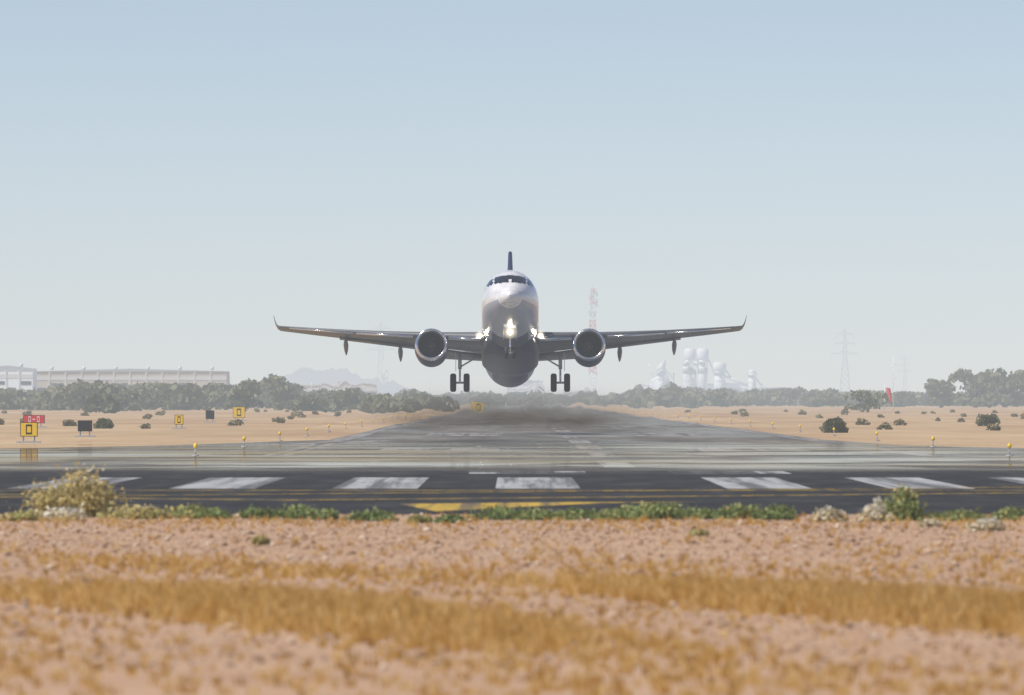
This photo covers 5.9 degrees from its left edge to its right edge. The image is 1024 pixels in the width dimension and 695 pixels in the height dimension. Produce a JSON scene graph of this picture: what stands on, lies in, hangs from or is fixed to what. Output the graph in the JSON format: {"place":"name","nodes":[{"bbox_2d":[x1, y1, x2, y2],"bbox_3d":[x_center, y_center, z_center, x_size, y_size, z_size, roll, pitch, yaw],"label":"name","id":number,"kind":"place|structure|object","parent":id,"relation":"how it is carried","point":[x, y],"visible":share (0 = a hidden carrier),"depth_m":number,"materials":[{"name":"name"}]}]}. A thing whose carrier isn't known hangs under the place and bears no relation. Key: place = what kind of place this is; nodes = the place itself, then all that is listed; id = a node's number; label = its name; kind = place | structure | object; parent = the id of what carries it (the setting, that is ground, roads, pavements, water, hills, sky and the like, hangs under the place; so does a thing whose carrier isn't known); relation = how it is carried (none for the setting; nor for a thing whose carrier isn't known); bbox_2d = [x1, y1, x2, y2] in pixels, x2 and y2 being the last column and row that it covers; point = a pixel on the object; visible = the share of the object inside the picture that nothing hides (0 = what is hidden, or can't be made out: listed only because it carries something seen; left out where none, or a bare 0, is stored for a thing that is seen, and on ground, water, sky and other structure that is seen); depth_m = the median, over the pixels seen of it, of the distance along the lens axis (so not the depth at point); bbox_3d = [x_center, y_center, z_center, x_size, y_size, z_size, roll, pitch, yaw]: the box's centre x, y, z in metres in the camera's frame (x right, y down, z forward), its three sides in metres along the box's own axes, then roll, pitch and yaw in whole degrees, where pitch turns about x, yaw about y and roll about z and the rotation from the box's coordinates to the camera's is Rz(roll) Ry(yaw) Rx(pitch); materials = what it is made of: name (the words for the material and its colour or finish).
{"place":"outdoors","nodes":[
{"label":"outdoors","id":0,"kind":"place"},
{"bbox_2d":[0,363,229,380],"bbox_3d":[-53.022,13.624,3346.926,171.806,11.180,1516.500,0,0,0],"label":"industrial buildings","id":1,"kind":"structure","parent":0,"point":[14,373],"depth_m":2625.88,"materials":[{"name":"grey"}]},
{"bbox_2d":[274,251,746,391],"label":"airplane","id":2,"kind":"object","parent":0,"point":[510,299],"visible":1,"depth_m":531.80,"materials":[{"name":"white paint"}]},
{"bbox_2d":[478,329,541,335],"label":"landing lights","id":3,"kind":"object","parent":2,"relation":"attached to","point":[510,331],"visible":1,"depth_m":523.80},
{"bbox_2d":[0,423,1023,694],"bbox_3d":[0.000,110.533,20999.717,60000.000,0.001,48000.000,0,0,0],"label":"ground","id":4,"kind":"structure","parent":0,"point":[54,435],"depth_m":105.38,"materials":[{"name":"soil"}]},
{"bbox_2d":[77,373,286,380],"bbox_3d":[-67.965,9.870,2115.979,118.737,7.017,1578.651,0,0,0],"label":"tree belt","id":5,"kind":"object","parent":4,"relation":"on","point":[271,377],"depth_m":1712.83,"materials":[{"name":"green plant"}]},
{"bbox_2d":[284,367,320,380],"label":"hill mound","id":6,"kind":"object","parent":4,"relation":"on","point":[304,374],"visible":0.08,"depth_m":10479.12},
{"bbox_2d":[0,417,1000,430],"bbox_3d":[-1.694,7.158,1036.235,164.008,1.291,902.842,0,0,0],"label":"field scrub","id":7,"kind":"object","parent":4,"relation":"on","point":[860,421],"visible":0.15,"depth_m":697.28,"materials":[{"name":"green plant"}]},
{"bbox_2d":[0,510,1023,694],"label":"dry grass tufts","id":8,"kind":"object","parent":4,"relation":"on","point":[307,611],"visible":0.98,"depth_m":84.92,"materials":[{"name":"yellow plant"}]},
{"bbox_2d":[0,513,1023,668],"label":"loose stones","id":9,"kind":"object","parent":4,"relation":"on","point":[20,632],"visible":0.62,"depth_m":118.75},
{"bbox_2d":[0,462,1023,544],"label":"edge shrubs","id":10,"kind":"object","parent":4,"relation":"on","point":[82,493],"visible":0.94,"depth_m":156.21,"materials":[{"name":"green plant"}]},
{"bbox_2d":[0,424,1023,513],"bbox_3d":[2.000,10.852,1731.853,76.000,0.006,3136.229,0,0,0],"label":"runway","id":11,"kind":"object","parent":4,"relation":"on","point":[424,489],"visible":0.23,"depth_m":239.95,"materials":[{"name":"grey asphalt"}]},
{"bbox_2d":[0,445,1023,467],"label":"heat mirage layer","id":12,"kind":"object","parent":11,"relation":"on","point":[51,456],"visible":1,"depth_m":323.78,"materials":[{"name":"grey"}]},
{"bbox_2d":[17,364,1012,455],"bbox_3d":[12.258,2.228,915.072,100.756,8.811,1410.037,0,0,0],"label":"airfield signs and lights","id":13,"kind":"object","parent":4,"relation":"on","point":[29,426],"visible":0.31,"depth_m":497.67,"materials":[{"name":"yellow metal"}]},
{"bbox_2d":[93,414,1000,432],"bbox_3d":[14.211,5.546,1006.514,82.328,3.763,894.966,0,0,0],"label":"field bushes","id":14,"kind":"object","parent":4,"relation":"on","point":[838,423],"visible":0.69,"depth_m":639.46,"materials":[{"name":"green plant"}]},
{"bbox_2d":[587,283,597,329],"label":"radio mast","id":15,"kind":"object","parent":4,"relation":"on","point":[594,299],"visible":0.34,"depth_m":4199.11,"materials":[{"name":"red"}]},
{"bbox_2d":[367,326,911,380],"bbox_3d":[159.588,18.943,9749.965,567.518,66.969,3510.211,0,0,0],"label":"transmission towers","id":16,"kind":"structure","parent":4,"relation":"on","point":[832,353],"depth_m":8000.13,"materials":[{"name":"silver metal"}]},
{"bbox_2d":[684,348,758,380],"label":"silos","id":17,"kind":"object","parent":4,"relation":"on","point":[701,355],"visible":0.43,"depth_m":5997.34,"materials":[{"name":"white metal"}]},
{"bbox_2d":[927,367,1023,380],"bbox_3d":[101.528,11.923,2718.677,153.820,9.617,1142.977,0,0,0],"label":"tree belt","id":18,"kind":"object","parent":4,"relation":"on","point":[959,374],"visible":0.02,"depth_m":2156.18,"materials":[{"name":"green plant"}]},
{"bbox_2d":[0,360,1023,431],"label":"heat shimmer sheets","id":19,"kind":"object","parent":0,"point":[601,396],"visible":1,"depth_m":794.98,"materials":[{"name":"white"}]},
{"bbox_2d":[0,0,1023,380],"label":"sky","id":20,"kind":"structure","parent":0,"point":[179,179],"materials":[{"name":"blue"}]}
]}

